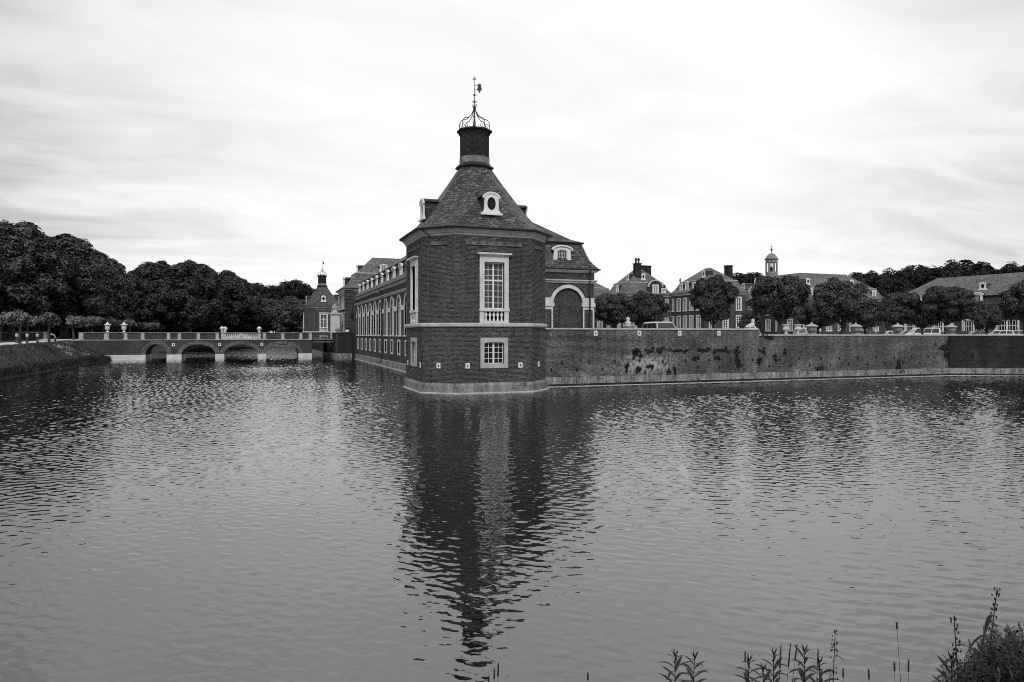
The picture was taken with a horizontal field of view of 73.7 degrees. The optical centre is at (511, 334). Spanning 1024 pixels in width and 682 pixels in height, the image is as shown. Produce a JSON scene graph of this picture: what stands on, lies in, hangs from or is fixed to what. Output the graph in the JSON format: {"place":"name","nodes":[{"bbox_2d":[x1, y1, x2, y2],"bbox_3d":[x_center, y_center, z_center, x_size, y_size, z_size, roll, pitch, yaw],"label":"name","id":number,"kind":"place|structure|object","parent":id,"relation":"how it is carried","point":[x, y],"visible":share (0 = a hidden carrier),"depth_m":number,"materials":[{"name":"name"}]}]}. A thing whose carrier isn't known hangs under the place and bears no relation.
{"place":"outdoors","nodes":[
{"label":"outdoors","id":0,"kind":"place"},
{"bbox_2d":[0,341,53,344],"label":"path","id":1,"kind":"structure","parent":0,"point":[11,343],"depth_m":84.62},
{"bbox_2d":[0,340,165,379],"bbox_3d":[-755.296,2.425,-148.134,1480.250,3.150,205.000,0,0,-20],"label":"grass bank","id":2,"kind":"structure","parent":0,"point":[157,348],"depth_m":76.19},
{"bbox_2d":[0,311,6,341],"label":"pollard tree","id":3,"kind":"object","parent":2,"relation":"on","point":[2,321],"visible":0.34,"depth_m":87.81,"materials":[{"name":"grey plant"}]},
{"bbox_2d":[3,309,35,344],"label":"pollard tree","id":4,"kind":"object","parent":2,"relation":"on","point":[18,318],"visible":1,"depth_m":74.36,"materials":[{"name":"grey plant"}]},
{"bbox_2d":[1,332,47,339],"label":"garden wall","id":5,"kind":"structure","parent":2,"relation":"on","point":[42,335],"depth_m":104.88,"materials":[{"name":"stone"}]},
{"bbox_2d":[35,312,61,342],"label":"pollard tree","id":6,"kind":"object","parent":2,"relation":"on","point":[49,319],"visible":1,"depth_m":84.95,"materials":[{"name":"grey plant"}]},
{"bbox_2d":[0,353,110,375],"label":"edge weeds","id":7,"kind":"object","parent":2,"relation":"on","point":[8,370],"visible":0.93,"depth_m":69.46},
{"bbox_2d":[65,315,84,339],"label":"pollard tree","id":8,"kind":"object","parent":2,"relation":"on","point":[73,321],"visible":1,"depth_m":95.88,"materials":[{"name":"grey plant"}]},
{"bbox_2d":[40,233,115,338],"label":"woodland tree","id":9,"kind":"object","parent":2,"relation":"on","point":[91,282],"visible":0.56,"depth_m":112.37,"materials":[{"name":"black plant"}]},
{"bbox_2d":[83,316,102,331],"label":"pollard tree","id":10,"kind":"object","parent":2,"relation":"on","point":[91,321],"visible":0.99,"depth_m":106.31,"materials":[{"name":"grey plant"}]},
{"bbox_2d":[75,248,128,331],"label":"woodland tree","id":11,"kind":"object","parent":2,"relation":"on","point":[115,305],"visible":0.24,"depth_m":137.16,"materials":[{"name":"black plant"}]},
{"bbox_2d":[100,316,116,330],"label":"pollard tree","id":12,"kind":"object","parent":2,"relation":"on","point":[111,320],"visible":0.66,"depth_m":116.59,"materials":[{"name":"grey plant"}]},
{"bbox_2d":[112,320,127,331],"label":"pollard tree","id":13,"kind":"object","parent":2,"relation":"on","point":[117,325],"visible":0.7,"depth_m":126.76,"materials":[{"name":"grey plant"}]},
{"bbox_2d":[124,318,137,331],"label":"pollard tree","id":14,"kind":"object","parent":2,"relation":"on","point":[131,322],"visible":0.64,"depth_m":137.42,"materials":[{"name":"grey plant"}]},
{"bbox_2d":[126,268,146,331],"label":"woodland tree","id":15,"kind":"object","parent":2,"relation":"on","point":[134,275],"visible":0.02,"depth_m":185.53,"materials":[{"name":"black plant"}]},
{"bbox_2d":[132,322,145,331],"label":"pollard tree","id":16,"kind":"object","parent":2,"relation":"on","point":[141,325],"visible":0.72,"depth_m":147.84,"materials":[{"name":"grey plant"}]},
{"bbox_2d":[131,260,189,331],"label":"woodland tree","id":17,"kind":"object","parent":2,"relation":"on","point":[156,306],"visible":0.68,"depth_m":175.34,"materials":[{"name":"black plant"}]},
{"bbox_2d":[155,259,223,331],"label":"woodland tree","id":18,"kind":"object","parent":2,"relation":"on","point":[195,311],"visible":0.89,"depth_m":177.94,"materials":[{"name":"black plant"}]},
{"bbox_2d":[0,346,1023,681],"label":"water","id":19,"kind":"structure","parent":0,"point":[246,514],"depth_m":13.23,"materials":[{"name":"black liquid"}]},
{"bbox_2d":[39,332,311,359],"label":"arched bridge","id":20,"kind":"structure","parent":19,"relation":"in","point":[131,345],"depth_m":100.85,"materials":[{"name":"brick"},{"name":"pale stone"},{"name":"weathered stone"}]},
{"bbox_2d":[399,76,552,394],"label":"corner pavilion","id":21,"kind":"structure","parent":19,"relation":"in","point":[475,240],"depth_m":43.42,"materials":[{"name":"brick"},{"name":"slate"},{"name":"pale stone"}]},
{"bbox_2d":[407,256,418,323],"bbox_3d":[-6.522,-2.935,45.666,0.580,4.410,2.240,0,0,-20],"label":"window","id":22,"kind":"structure","parent":21,"relation":"in","point":[413,260],"depth_m":45.86,"materials":[{"name":"white paint"}]},
{"bbox_2d":[411,337,416,366],"bbox_3d":[-6.473,1.160,45.684,0.255,1.920,1.840,0,0,-20],"label":"window","id":23,"kind":"structure","parent":21,"relation":"in","point":[413,340],"depth_m":45.92,"materials":[{"name":"white paint"}]},
{"bbox_2d":[480,338,507,367],"bbox_3d":[-1.153,1.160,43.232,1.840,1.920,0.255,0,0,-20],"label":"window","id":24,"kind":"structure","parent":21,"relation":"in","point":[492,350],"depth_m":43.27,"materials":[{"name":"white paint"}]},
{"bbox_2d":[477,252,511,322],"bbox_3d":[-1.134,-2.935,43.182,2.240,4.410,0.580,0,0,-20],"label":"window","id":25,"kind":"structure","parent":21,"relation":"in","point":[492,285],"depth_m":43.32,"materials":[{"name":"white paint"}]},
{"bbox_2d":[545,328,763,386],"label":"moat wall","id":26,"kind":"structure","parent":19,"relation":"in","point":[577,357],"depth_m":50.60,"materials":[{"name":"brick"},{"name":"stone"}]},
{"bbox_2d":[632,347,642,358],"bbox_3d":[9.238,1.404,50.333,0.983,0.917,0.329,0,0,-20],"label":"wall plant","id":27,"kind":"object","parent":26,"relation":"attached to","point":[637,352],"depth_m":50.26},
{"bbox_2d":[744,319,757,328],"bbox_3d":[18.964,-0.860,54.207,0.980,0.780,0.480,0,0,-20],"label":"sphinx statue","id":28,"kind":"object","parent":26,"relation":"on","point":[750,325],"visible":1,"depth_m":54.10,"materials":[{"name":"stone"}]},
{"bbox_2d":[758,334,949,380],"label":"moat wall","id":29,"kind":"structure","parent":19,"relation":"in","point":[844,356],"depth_m":57.44,"materials":[{"name":"brick"},{"name":"stone"}]},
{"bbox_2d":[805,322,818,333],"bbox_3d":[24.731,-0.525,56.335,1.050,1.030,1.024,0,0,-20],"label":"wall urn","id":30,"kind":"object","parent":29,"relation":"on","point":[811,328],"depth_m":56.06,"materials":[{"name":"stone"}]},
{"bbox_2d":[849,322,862,333],"bbox_3d":[29.194,-0.525,57.982,1.050,1.030,1.024,0,0,-20],"label":"wall urn","id":31,"kind":"object","parent":29,"relation":"on","point":[855,328],"depth_m":57.71,"materials":[{"name":"stone"}]},
{"bbox_2d":[891,323,904,333],"bbox_3d":[33.699,-0.525,59.644,1.050,1.030,1.024,0,0,-20],"label":"wall urn","id":32,"kind":"object","parent":29,"relation":"on","point":[897,328],"depth_m":59.37,"materials":[{"name":"stone"}]},
{"bbox_2d":[945,323,956,333],"bbox_3d":[39.798,-0.525,61.895,1.050,1.030,1.024,0,0,-20],"label":"wall urn","id":33,"kind":"object","parent":29,"relation":"on","point":[950,328],"depth_m":61.63,"materials":[{"name":"stone"}]},
{"bbox_2d":[948,334,1023,375],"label":"moat wall","id":34,"kind":"structure","parent":19,"relation":"in","point":[987,355],"depth_m":61.08,"materials":[{"name":"brick"}]},
{"bbox_2d":[0,0,1023,337],"label":"sky","id":35,"kind":"structure","parent":0,"point":[267,142],"materials":[{"name":"white"}]},
{"label":"moat water","id":36,"kind":"structure","parent":0,"visible":0},
{"bbox_2d":[191,344,290,346],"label":"moat wall","id":37,"kind":"structure","parent":36,"relation":"in","point":[239,345],"depth_m":208.08,"materials":[{"name":"brick"}]},
{"bbox_2d":[312,338,329,356],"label":"moat wall","id":38,"kind":"structure","parent":36,"relation":"in","point":[322,349],"depth_m":118.50,"materials":[{"name":"brick"}]},
{"label":"court","id":39,"kind":"structure","parent":0,"visible":0},
{"bbox_2d":[336,258,398,332],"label":"palace wing","id":40,"kind":"structure","parent":39,"relation":"on","point":[348,291],"depth_m":112.27,"materials":[{"name":"brick"}]},
{"bbox_2d":[594,283,609,327],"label":"court house","id":41,"kind":"structure","parent":39,"relation":"on","point":[599,289],"depth_m":163.81,"materials":[{"name":"white paint"}]},
{"bbox_2d":[594,293,629,327],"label":"chestnut tree","id":42,"kind":"object","parent":39,"relation":"on","point":[610,309],"visible":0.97,"depth_m":82.51,"materials":[{"name":"grey plant"}]},
{"bbox_2d":[622,317,633,327],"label":"garden statue","id":43,"kind":"object","parent":39,"relation":"on","point":[627,322],"visible":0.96,"depth_m":71.79,"materials":[{"name":"stone"}]},
{"bbox_2d":[606,258,671,327],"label":"court house","id":44,"kind":"structure","parent":39,"relation":"on","point":[639,277],"depth_m":153.31,"materials":[{"name":"brick"}]},
{"bbox_2d":[652,284,658,292],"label":"window","id":45,"kind":"structure","parent":44,"relation":"in","point":[655,288],"depth_m":152.19,"materials":[{"name":"white paint"}]},
{"bbox_2d":[623,290,669,326],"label":"chestnut tree","id":46,"kind":"object","parent":39,"relation":"on","point":[637,312],"visible":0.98,"depth_m":76.87,"materials":[{"name":"grey plant"}]},
{"bbox_2d":[642,322,675,327],"bbox_3d":[12.593,-0.115,57.502,2.240,1.929,4.720,0,0,-12],"label":"parked car","id":47,"kind":"object","parent":39,"relation":"on","point":[658,325],"visible":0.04,"depth_m":56.83,"materials":[{"name":"silver metal"}]},
{"bbox_2d":[671,265,748,328],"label":"court house","id":48,"kind":"structure","parent":39,"relation":"on","point":[684,314],"depth_m":147.18,"materials":[{"name":"brick"}]},
{"bbox_2d":[696,315,700,327],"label":"window","id":49,"kind":"structure","parent":48,"relation":"in","point":[698,319],"depth_m":144.33,"materials":[{"name":"white paint"}]},
{"bbox_2d":[735,297,741,310],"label":"window","id":50,"kind":"structure","parent":48,"relation":"in","point":[739,299],"depth_m":145.22,"materials":[{"name":"white paint"}]},
{"bbox_2d":[688,274,738,327],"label":"chestnut tree","id":51,"kind":"object","parent":39,"relation":"on","point":[711,299],"visible":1,"depth_m":68.70,"materials":[{"name":"grey plant"}]},
{"bbox_2d":[738,310,760,328],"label":"chestnut tree","id":52,"kind":"object","parent":39,"relation":"on","point":[747,316],"visible":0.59,"depth_m":85.20,"materials":[{"name":"grey plant"}]},
{"bbox_2d":[746,275,810,333],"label":"chestnut tree","id":53,"kind":"object","parent":39,"relation":"on","point":[781,299],"visible":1,"depth_m":66.54,"materials":[{"name":"black plant"}]},
{"bbox_2d":[782,324,790,333],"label":"garden urn","id":54,"kind":"object","parent":39,"relation":"on","point":[786,328],"visible":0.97,"depth_m":65.77,"materials":[{"name":"stone"}]},
{"bbox_2d":[793,324,801,333],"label":"garden urn","id":55,"kind":"object","parent":39,"relation":"on","point":[797,328],"visible":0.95,"depth_m":65.77,"materials":[{"name":"stone"}]},
{"bbox_2d":[741,246,884,333],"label":"clock house","id":56,"kind":"structure","parent":39,"relation":"on","point":[767,325],"depth_m":147.91,"materials":[{"name":"brick"},{"name":"dark slate"},{"name":"pale stone"}]},
{"bbox_2d":[765,319,770,330],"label":"window","id":57,"kind":"structure","parent":56,"relation":"in","point":[767,321],"depth_m":148.46,"materials":[{"name":"white paint"}]},
{"bbox_2d":[796,302,832,333],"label":"chestnut tree","id":58,"kind":"object","parent":39,"relation":"on","point":[808,316],"visible":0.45,"depth_m":83.27,"materials":[{"name":"grey plant"}]},
{"bbox_2d":[811,277,869,333],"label":"chestnut tree","id":59,"kind":"object","parent":39,"relation":"on","point":[842,303],"visible":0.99,"depth_m":68.65,"materials":[{"name":"black plant"}]},
{"bbox_2d":[852,298,882,333],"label":"chestnut tree","id":60,"kind":"object","parent":39,"relation":"on","point":[867,320],"visible":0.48,"depth_m":84.57,"materials":[{"name":"grey plant"}]},
{"bbox_2d":[875,291,921,324],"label":"chestnut tree","id":61,"kind":"object","parent":39,"relation":"on","point":[895,308],"visible":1,"depth_m":74.67,"materials":[{"name":"grey plant"}]},
{"bbox_2d":[906,328,940,333],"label":"parked car","id":62,"kind":"object","parent":39,"relation":"on","point":[926,331],"visible":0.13,"depth_m":103.07,"materials":[{"name":"grey paint"}]},
{"bbox_2d":[909,306,938,333],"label":"chestnut tree","id":63,"kind":"object","parent":39,"relation":"on","point":[919,321],"visible":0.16,"depth_m":85.14,"materials":[{"name":"grey plant"}]},
{"bbox_2d":[919,286,976,333],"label":"chestnut tree","id":64,"kind":"object","parent":39,"relation":"on","point":[946,306],"visible":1,"depth_m":70.73,"materials":[{"name":"black plant"}]},
{"bbox_2d":[886,272,1023,332],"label":"coach house","id":65,"kind":"structure","parent":39,"relation":"on","point":[988,289],"depth_m":142.55,"materials":[{"name":"white paint"}]},
{"bbox_2d":[904,324,918,330],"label":"window","id":66,"kind":"structure","parent":65,"relation":"in","point":[908,327],"depth_m":153.27,"materials":[{"name":"white paint"}]},
{"bbox_2d":[932,321,953,330],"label":"window","id":67,"kind":"structure","parent":65,"relation":"in","point":[940,325],"depth_m":147.07,"materials":[{"name":"white paint"}]},
{"bbox_2d":[962,319,984,331],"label":"window","id":68,"kind":"structure","parent":65,"relation":"in","point":[968,325],"depth_m":142.23,"materials":[{"name":"white paint"}]},
{"bbox_2d":[995,320,1018,330],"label":"window","id":69,"kind":"structure","parent":65,"relation":"in","point":[1012,325],"depth_m":135.59,"materials":[{"name":"white paint"}]},
{"bbox_2d":[968,330,991,333],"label":"parked car","id":70,"kind":"object","parent":39,"relation":"on","point":[978,332],"visible":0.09,"depth_m":107.26,"materials":[{"name":"grey paint"}]},
{"bbox_2d":[968,300,1002,333],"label":"chestnut tree","id":71,"kind":"object","parent":39,"relation":"on","point":[987,316],"visible":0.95,"depth_m":77.16,"materials":[{"name":"grey plant"}]},
{"bbox_2d":[988,330,1014,333],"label":"parked car","id":72,"kind":"object","parent":39,"relation":"on","point":[1001,332],"visible":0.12,"depth_m":105.08,"materials":[{"name":"grey paint"}]},
{"bbox_2d":[997,280,1023,333],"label":"chestnut tree","id":73,"kind":"object","parent":39,"relation":"on","point":[1011,305],"visible":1,"depth_m":65.16,"materials":[{"name":"black plant"}]},
{"label":"ground","id":74,"kind":"structure","parent":0,"visible":0},
{"bbox_2d":[2,309,271,337],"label":"undergrowth","id":75,"kind":"object","parent":74,"relation":"on","point":[251,323],"visible":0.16,"depth_m":212.61,"materials":[{"name":"plant"}]},
{"bbox_2d":[196,270,248,331],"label":"woodland tree","id":76,"kind":"object","parent":74,"relation":"on","point":[235,293],"visible":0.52,"depth_m":193.07,"materials":[{"name":"black plant"}]},
{"bbox_2d":[301,262,338,337],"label":"corner pavilion","id":77,"kind":"structure","parent":74,"relation":"on","point":[321,300],"depth_m":159.07,"materials":[{"name":"brick"}]},
{"bbox_2d":[319,312,328,330],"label":"window","id":78,"kind":"structure","parent":77,"relation":"in","point":[323,316],"depth_m":158.98,"materials":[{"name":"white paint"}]},
{"bbox_2d":[329,333,355,358],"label":"bastion","id":79,"kind":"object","parent":74,"relation":"on","point":[343,345],"visible":0.64,"depth_m":105.76,"materials":[{"name":"brick"}]},
{"bbox_2d":[312,333,332,348],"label":"drawbridge","id":80,"kind":"object","parent":79,"relation":"attached to","point":[317,337],"visible":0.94,"depth_m":108.57,"materials":[{"name":"grey wood"}]},
{"bbox_2d":[328,304,341,338],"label":"gate pier","id":81,"kind":"structure","parent":79,"relation":"on","point":[334,314],"depth_m":111.30,"materials":[{"name":"stone"}]},
{"bbox_2d":[353,223,600,372],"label":"orangery wing","id":82,"kind":"structure","parent":74,"relation":"on","point":[571,269],"depth_m":68.50,"materials":[{"name":"brick"}]},
{"bbox_2d":[359,305,362,335],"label":"window","id":83,"kind":"structure","parent":82,"relation":"in","point":[361,316],"depth_m":97.47,"materials":[{"name":"white paint"}]},
{"bbox_2d":[363,304,367,335],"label":"window","id":84,"kind":"structure","parent":82,"relation":"in","point":[365,312],"depth_m":93.74,"materials":[{"name":"white paint"}]},
{"bbox_2d":[368,303,371,335],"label":"window","id":85,"kind":"structure","parent":82,"relation":"in","point":[370,318],"depth_m":89.82,"materials":[{"name":"white paint"}]},
{"bbox_2d":[372,301,376,335],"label":"window","id":86,"kind":"structure","parent":82,"relation":"in","point":[374,301],"depth_m":86.27,"materials":[{"name":"white paint"}]},
{"bbox_2d":[377,300,382,335],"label":"window","id":87,"kind":"structure","parent":82,"relation":"in","point":[379,304],"depth_m":82.70,"materials":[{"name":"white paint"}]},
{"bbox_2d":[382,298,388,335],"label":"window","id":88,"kind":"structure","parent":82,"relation":"in","point":[385,302],"depth_m":78.65,"materials":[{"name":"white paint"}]},
{"bbox_2d":[388,296,394,335],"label":"window","id":89,"kind":"structure","parent":82,"relation":"in","point":[391,299],"depth_m":75.18,"materials":[{"name":"white paint"}]},
{"bbox_2d":[395,294,401,335],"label":"window","id":90,"kind":"structure","parent":82,"relation":"in","point":[399,299],"depth_m":71.29,"materials":[{"name":"white paint"}]},
{"bbox_2d":[402,292,405,336],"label":"window","id":91,"kind":"structure","parent":82,"relation":"in","point":[403,306],"depth_m":68.00,"materials":[{"name":"white paint"}]},
{"bbox_2d":[733,259,1023,331],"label":"wood","id":92,"kind":"object","parent":74,"relation":"on","point":[909,278],"visible":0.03,"depth_m":200.05,"materials":[{"name":"plant"}]},
{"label":"near bank","id":93,"kind":"structure","parent":0,"visible":0},
{"bbox_2d":[659,649,693,681],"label":"leafy weed","id":94,"kind":"object","parent":93,"relation":"on","point":[675,667],"visible":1,"depth_m":4.31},
{"bbox_2d":[679,650,708,681],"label":"leafy weed","id":95,"kind":"object","parent":93,"relation":"on","point":[697,665],"visible":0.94,"depth_m":4.41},
{"bbox_2d":[735,653,770,681],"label":"leafy weed","id":96,"kind":"object","parent":93,"relation":"on","point":[747,671],"visible":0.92,"depth_m":4.31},
{"bbox_2d":[742,663,773,681],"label":"leafy weed","id":97,"kind":"object","parent":93,"relation":"on","point":[766,675],"visible":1,"depth_m":4.02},
{"bbox_2d":[756,648,787,681],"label":"leafy weed","id":98,"kind":"object","parent":93,"relation":"on","point":[777,673],"visible":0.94,"depth_m":4.32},
{"bbox_2d":[789,644,822,681],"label":"leafy weed","id":99,"kind":"object","parent":93,"relation":"on","point":[801,673],"visible":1,"depth_m":4.11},
{"bbox_2d":[803,655,840,681],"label":"leafy weed","id":100,"kind":"object","parent":93,"relation":"on","point":[819,679],"visible":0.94,"depth_m":4.20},
{"bbox_2d":[820,630,845,681],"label":"seeding weed","id":101,"kind":"object","parent":93,"relation":"on","point":[834,656],"visible":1,"depth_m":4.20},
{"bbox_2d":[932,651,961,681],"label":"leafy weed","id":102,"kind":"object","parent":93,"relation":"on","point":[946,666],"visible":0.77,"depth_m":3.62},
{"bbox_2d":[941,615,968,681],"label":"seeding weed","id":103,"kind":"object","parent":93,"relation":"on","point":[954,648],"visible":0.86,"depth_m":3.40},
{"bbox_2d":[931,621,1023,681],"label":"thicket","id":104,"kind":"object","parent":93,"relation":"on","point":[1007,665],"visible":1,"depth_m":3.14,"materials":[{"name":"plant"}]},
{"bbox_2d":[966,587,1013,679],"bbox_3d":[2.288,2.030,3.284,0.277,1.622,0.107,0,0,-5],"label":"seeding weed","id":105,"kind":"object","parent":93,"relation":"on","point":[988,620],"visible":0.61,"depth_m":3.29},
{"label":"far forest floor","id":106,"kind":"structure","parent":0,"visible":0},
{"bbox_2d":[228,278,264,337],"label":"woodland tree","id":107,"kind":"object","parent":106,"relation":"on","point":[255,303],"visible":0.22,"depth_m":213.11,"materials":[{"name":"black plant"}]},
{"bbox_2d":[253,279,338,331],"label":"wood","id":108,"kind":"object","parent":106,"relation":"on","point":[296,288],"visible":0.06,"depth_m":259.04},
{"bbox_2d":[262,296,338,331],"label":"wood edge","id":109,"kind":"object","parent":106,"relation":"on","point":[285,314],"visible":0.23,"depth_m":230.24,"materials":[{"name":"black plant"}]},
{"label":"forest floor","id":110,"kind":"structure","parent":0,"visible":0},
{"bbox_2d":[0,221,41,308],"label":"woodland tree","id":111,"kind":"object","parent":110,"relation":"on","point":[15,266],"visible":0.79,"depth_m":99.02,"materials":[{"name":"black plant"}]},
{"bbox_2d":[0,219,71,339],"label":"woodland tree","id":112,"kind":"object","parent":110,"relation":"on","point":[53,261],"visible":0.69,"depth_m":103.12,"materials":[{"name":"black plant"}]},
{"bbox_2d":[90,258,138,331],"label":"woodland tree","id":113,"kind":"object","parent":110,"relation":"on","point":[120,268],"visible":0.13,"depth_m":156.96,"materials":[{"name":"black plant"}]},
{"bbox_2d":[110,275,143,331],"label":"woodland tree","id":114,"kind":"object","parent":110,"relation":"on","point":[136,286],"visible":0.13,"depth_m":173.77,"materials":[{"name":"black plant"}]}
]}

